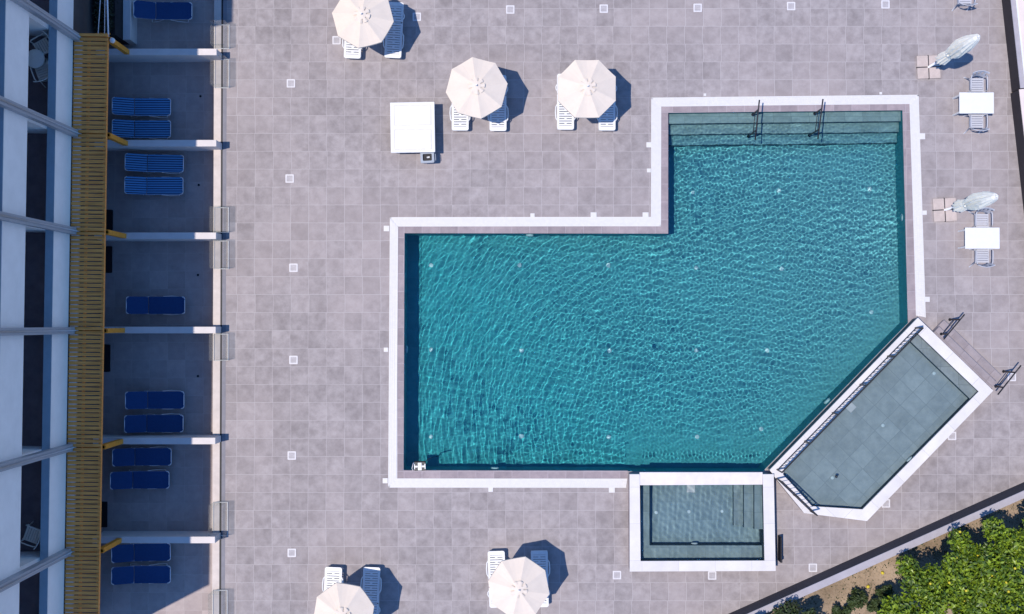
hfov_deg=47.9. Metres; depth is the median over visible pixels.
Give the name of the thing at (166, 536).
divider wall
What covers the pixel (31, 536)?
garden chair
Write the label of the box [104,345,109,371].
doormat
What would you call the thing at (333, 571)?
sun lounger
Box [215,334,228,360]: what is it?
glass screen
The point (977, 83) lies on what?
garden chair
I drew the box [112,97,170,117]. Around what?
folding lounger
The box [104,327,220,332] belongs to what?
divider wall
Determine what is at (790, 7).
drain cover
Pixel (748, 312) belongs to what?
water
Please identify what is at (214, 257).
glass screen
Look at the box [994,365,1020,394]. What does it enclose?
handrail
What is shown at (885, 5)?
drain cover
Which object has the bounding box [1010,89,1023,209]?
retaining wall
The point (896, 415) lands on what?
water
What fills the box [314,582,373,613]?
parasol
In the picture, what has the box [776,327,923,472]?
railing
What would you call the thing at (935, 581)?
citrus tree
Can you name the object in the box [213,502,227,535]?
glass screen
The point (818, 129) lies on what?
handrail
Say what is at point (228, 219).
glass screen
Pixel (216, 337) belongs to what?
kerb
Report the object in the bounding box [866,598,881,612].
shrub
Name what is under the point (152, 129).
folding lounger
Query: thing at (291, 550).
drain cover
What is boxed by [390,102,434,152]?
panelled table
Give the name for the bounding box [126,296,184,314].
folding lounger
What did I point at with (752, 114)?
handrail
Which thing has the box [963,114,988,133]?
garden chair
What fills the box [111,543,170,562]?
folding lounger
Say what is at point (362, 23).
parasol
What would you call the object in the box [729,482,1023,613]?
boundary wall
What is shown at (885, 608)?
citrus tree
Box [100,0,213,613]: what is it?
terrace floor
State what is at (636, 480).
hot tub
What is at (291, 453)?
drain cover
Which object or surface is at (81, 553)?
pergola
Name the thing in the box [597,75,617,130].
sun lounger
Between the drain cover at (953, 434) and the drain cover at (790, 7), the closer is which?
the drain cover at (953, 434)
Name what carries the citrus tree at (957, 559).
on the ground
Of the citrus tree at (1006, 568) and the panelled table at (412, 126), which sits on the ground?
the citrus tree at (1006, 568)
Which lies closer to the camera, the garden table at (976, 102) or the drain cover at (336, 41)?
the garden table at (976, 102)
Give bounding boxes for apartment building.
[0,0,104,613]
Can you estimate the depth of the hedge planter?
37.96 m
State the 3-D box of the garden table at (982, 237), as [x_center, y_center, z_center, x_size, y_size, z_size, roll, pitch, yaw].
[15.438,-2.255,38.165,1.140,0.738,0.700,0,89,0]
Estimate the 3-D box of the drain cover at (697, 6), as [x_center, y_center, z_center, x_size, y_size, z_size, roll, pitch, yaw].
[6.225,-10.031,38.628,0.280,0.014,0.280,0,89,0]
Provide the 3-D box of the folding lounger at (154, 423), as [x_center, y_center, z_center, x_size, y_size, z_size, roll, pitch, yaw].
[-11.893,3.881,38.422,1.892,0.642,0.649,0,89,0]
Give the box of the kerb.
[212,0,220,613]
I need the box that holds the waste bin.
[420,152,435,163]
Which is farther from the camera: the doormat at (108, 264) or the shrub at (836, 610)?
the doormat at (108, 264)
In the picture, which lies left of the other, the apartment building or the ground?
the apartment building
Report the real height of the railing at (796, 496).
0.866 m
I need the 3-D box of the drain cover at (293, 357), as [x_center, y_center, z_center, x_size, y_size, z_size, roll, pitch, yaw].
[-7.297,1.767,38.471,0.280,0.014,0.280,0,89,0]
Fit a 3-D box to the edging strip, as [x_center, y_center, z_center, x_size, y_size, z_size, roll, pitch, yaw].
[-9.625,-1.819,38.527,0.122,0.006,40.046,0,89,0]
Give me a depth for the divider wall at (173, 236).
37.78 m
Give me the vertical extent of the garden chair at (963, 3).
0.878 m
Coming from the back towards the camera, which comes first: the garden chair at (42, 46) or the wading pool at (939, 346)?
the wading pool at (939, 346)
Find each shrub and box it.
[831,605,850,613]
[846,588,868,611]
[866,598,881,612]
[875,584,893,601]
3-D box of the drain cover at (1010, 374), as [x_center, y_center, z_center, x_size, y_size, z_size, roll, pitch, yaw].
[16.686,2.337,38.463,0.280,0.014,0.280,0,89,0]
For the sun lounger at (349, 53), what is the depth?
38.27 m
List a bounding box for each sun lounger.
[322,567,342,591]
[342,39,361,58]
[360,567,381,613]
[383,2,404,58]
[449,104,470,130]
[486,551,504,607]
[488,75,508,130]
[531,550,549,606]
[555,74,575,129]
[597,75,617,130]
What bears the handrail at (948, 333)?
on the pool deck
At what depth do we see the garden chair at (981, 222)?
38.09 m
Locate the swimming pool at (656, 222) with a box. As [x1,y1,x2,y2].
[383,92,929,492]
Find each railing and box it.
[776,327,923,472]
[776,478,817,515]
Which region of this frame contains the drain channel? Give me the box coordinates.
[219,0,222,613]
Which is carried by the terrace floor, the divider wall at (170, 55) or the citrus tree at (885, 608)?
the divider wall at (170, 55)
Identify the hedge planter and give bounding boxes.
[93,0,136,44]
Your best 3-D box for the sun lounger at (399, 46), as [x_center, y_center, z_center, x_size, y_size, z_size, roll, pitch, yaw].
[-3.920,-9.204,38.431,0.710,0.390,1.860,3,89,0]
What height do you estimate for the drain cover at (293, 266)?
0.014 m
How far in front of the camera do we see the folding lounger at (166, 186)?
38.48 m
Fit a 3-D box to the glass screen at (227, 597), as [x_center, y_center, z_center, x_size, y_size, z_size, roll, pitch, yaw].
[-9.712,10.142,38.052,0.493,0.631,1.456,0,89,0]
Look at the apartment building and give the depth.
34.60 m
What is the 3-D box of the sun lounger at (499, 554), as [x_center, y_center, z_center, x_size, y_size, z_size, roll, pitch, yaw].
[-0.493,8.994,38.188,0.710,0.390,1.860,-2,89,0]
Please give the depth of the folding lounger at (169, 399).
38.38 m
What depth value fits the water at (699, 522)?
37.86 m
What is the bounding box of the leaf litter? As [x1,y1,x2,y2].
[796,505,1022,610]
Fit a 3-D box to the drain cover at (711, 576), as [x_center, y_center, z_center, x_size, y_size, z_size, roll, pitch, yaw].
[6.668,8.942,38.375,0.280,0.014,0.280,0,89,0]
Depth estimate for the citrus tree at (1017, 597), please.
36.08 m
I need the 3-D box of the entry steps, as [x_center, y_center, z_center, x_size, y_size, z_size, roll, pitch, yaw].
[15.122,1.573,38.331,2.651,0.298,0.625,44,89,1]
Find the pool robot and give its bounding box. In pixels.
[412,458,429,470]
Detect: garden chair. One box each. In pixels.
[20,521,39,548]
[30,30,48,61]
[30,60,47,87]
[952,0,977,10]
[963,70,989,91]
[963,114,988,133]
[968,207,994,226]
[969,249,994,267]
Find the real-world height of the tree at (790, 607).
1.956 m
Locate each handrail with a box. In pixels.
[750,100,759,139]
[811,99,823,138]
[940,314,964,338]
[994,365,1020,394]
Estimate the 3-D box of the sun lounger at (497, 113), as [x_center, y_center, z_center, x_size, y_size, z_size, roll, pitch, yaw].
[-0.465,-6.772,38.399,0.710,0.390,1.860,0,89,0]
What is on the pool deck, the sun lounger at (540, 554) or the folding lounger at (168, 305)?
the sun lounger at (540, 554)
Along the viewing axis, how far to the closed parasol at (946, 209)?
37.12 m
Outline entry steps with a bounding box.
[932,320,1000,387]
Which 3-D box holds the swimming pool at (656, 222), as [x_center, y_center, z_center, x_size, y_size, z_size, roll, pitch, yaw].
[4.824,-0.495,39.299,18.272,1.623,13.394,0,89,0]
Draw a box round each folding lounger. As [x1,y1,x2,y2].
[110,469,168,489]
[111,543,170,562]
[111,563,170,584]
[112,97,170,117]
[112,119,170,139]
[112,446,171,465]
[124,153,183,173]
[124,176,182,195]
[124,413,182,432]
[125,390,183,408]
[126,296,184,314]
[133,0,191,21]
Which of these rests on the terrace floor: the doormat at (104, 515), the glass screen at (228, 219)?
the doormat at (104, 515)
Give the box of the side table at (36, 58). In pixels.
[28,49,47,69]
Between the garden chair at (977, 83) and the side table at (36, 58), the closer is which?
the side table at (36, 58)
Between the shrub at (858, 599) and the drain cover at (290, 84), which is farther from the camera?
the drain cover at (290, 84)
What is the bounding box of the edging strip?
[221,0,226,613]
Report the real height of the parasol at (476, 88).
2.500 m
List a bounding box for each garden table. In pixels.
[952,92,993,115]
[958,227,999,248]
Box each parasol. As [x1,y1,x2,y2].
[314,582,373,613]
[332,0,393,47]
[446,57,507,118]
[488,556,549,613]
[558,60,615,117]
[916,34,979,78]
[932,191,998,221]
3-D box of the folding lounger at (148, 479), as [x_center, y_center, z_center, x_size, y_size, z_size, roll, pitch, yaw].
[-12.354,5.753,38.397,1.892,0.642,0.649,0,89,0]
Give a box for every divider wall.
[92,531,220,542]
[93,435,220,443]
[94,140,221,150]
[94,232,221,240]
[96,49,221,61]
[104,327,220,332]
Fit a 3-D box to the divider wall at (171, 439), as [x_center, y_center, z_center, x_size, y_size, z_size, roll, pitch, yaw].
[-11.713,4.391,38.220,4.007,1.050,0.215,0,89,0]
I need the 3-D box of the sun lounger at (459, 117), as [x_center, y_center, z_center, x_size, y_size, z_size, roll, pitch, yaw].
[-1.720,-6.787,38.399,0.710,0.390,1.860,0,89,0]
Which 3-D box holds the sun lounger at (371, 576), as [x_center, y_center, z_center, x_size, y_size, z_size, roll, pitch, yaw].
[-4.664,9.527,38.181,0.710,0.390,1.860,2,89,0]
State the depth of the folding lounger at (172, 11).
38.56 m
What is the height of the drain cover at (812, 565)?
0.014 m
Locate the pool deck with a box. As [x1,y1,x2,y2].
[220,0,1023,613]
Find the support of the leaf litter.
on the ground
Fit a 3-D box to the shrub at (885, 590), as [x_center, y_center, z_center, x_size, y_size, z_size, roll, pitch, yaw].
[12.286,9.442,38.087,0.658,0.652,0.634,0,89,0]
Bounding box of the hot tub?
[628,472,775,571]
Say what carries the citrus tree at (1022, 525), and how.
on the ground
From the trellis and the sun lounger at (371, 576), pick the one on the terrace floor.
the trellis
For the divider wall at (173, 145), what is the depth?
37.83 m
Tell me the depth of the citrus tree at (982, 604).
36.29 m
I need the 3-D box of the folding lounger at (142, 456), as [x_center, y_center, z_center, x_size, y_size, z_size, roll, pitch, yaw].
[-12.286,4.987,38.407,1.892,0.642,0.649,0,89,0]
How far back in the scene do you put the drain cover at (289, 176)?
38.55 m
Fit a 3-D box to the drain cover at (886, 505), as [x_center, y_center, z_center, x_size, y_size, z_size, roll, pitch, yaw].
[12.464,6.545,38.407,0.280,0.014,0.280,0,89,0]
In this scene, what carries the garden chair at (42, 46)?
on the apartment building
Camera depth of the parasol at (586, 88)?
36.49 m
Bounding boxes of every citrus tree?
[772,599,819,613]
[877,595,919,613]
[889,554,976,613]
[939,573,1009,613]
[941,528,1000,601]
[968,516,1023,594]
[990,583,1023,613]
[1011,519,1023,544]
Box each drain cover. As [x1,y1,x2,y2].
[285,174,293,182]
[287,79,294,87]
[288,451,295,459]
[288,549,295,556]
[289,264,297,271]
[289,356,297,363]
[332,36,340,43]
[413,13,420,20]
[506,5,513,13]
[600,4,607,12]
[613,571,620,578]
[693,4,701,11]
[708,571,715,579]
[787,2,794,9]
[809,563,816,571]
[881,0,889,8]
[882,499,889,507]
[948,432,955,439]
[1007,373,1015,380]
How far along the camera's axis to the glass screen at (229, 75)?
38.60 m
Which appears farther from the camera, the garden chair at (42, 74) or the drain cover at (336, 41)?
the drain cover at (336, 41)
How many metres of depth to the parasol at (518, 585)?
36.27 m
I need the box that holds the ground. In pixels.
[765,92,1023,613]
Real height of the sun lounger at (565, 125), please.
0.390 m
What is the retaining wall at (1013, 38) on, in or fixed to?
on the ground
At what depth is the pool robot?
38.42 m
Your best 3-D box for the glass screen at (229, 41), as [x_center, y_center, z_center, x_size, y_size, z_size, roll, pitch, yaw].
[-9.712,-9.059,38.308,0.493,0.631,0.815,0,89,0]
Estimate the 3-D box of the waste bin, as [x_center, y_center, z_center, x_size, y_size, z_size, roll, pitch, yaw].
[-2.771,-4.947,38.319,0.507,0.500,0.370,-3,89,0]
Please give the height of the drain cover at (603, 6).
0.014 m
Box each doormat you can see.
[101,502,106,526]
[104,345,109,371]
[105,246,111,272]
[106,210,112,229]
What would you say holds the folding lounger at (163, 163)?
on the terrace floor
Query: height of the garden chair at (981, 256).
0.878 m
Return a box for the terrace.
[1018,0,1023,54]
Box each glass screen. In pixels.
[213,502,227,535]
[214,207,228,232]
[214,241,228,268]
[214,590,227,613]
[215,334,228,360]
[216,25,229,48]
[216,59,229,87]
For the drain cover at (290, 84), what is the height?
0.014 m
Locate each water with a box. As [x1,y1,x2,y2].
[404,111,906,470]
[640,485,763,560]
[783,333,977,508]
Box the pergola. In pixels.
[64,33,128,613]
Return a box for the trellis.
[96,0,109,34]
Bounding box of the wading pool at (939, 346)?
[767,318,992,520]
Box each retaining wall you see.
[1002,0,1023,91]
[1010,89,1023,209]
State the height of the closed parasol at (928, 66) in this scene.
4.235 m
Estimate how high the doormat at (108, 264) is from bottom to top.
0.018 m
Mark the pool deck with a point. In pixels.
(320, 408)
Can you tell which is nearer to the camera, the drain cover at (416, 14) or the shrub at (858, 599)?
the shrub at (858, 599)
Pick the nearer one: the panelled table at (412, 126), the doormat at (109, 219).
the panelled table at (412, 126)
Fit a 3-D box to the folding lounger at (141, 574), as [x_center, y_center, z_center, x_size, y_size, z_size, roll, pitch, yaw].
[-12.298,8.896,38.355,1.892,0.642,0.649,0,89,0]
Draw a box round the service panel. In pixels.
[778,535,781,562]
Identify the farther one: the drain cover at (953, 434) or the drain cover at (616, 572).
the drain cover at (953, 434)
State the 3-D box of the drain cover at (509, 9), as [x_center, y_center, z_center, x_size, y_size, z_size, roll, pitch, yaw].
[-0.057,-9.974,38.627,0.280,0.014,0.280,0,89,0]
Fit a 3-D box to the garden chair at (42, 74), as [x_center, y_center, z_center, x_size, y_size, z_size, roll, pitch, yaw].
[-14.225,-7.107,35.045,0.578,0.878,0.672,-20,89,0]
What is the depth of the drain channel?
38.50 m

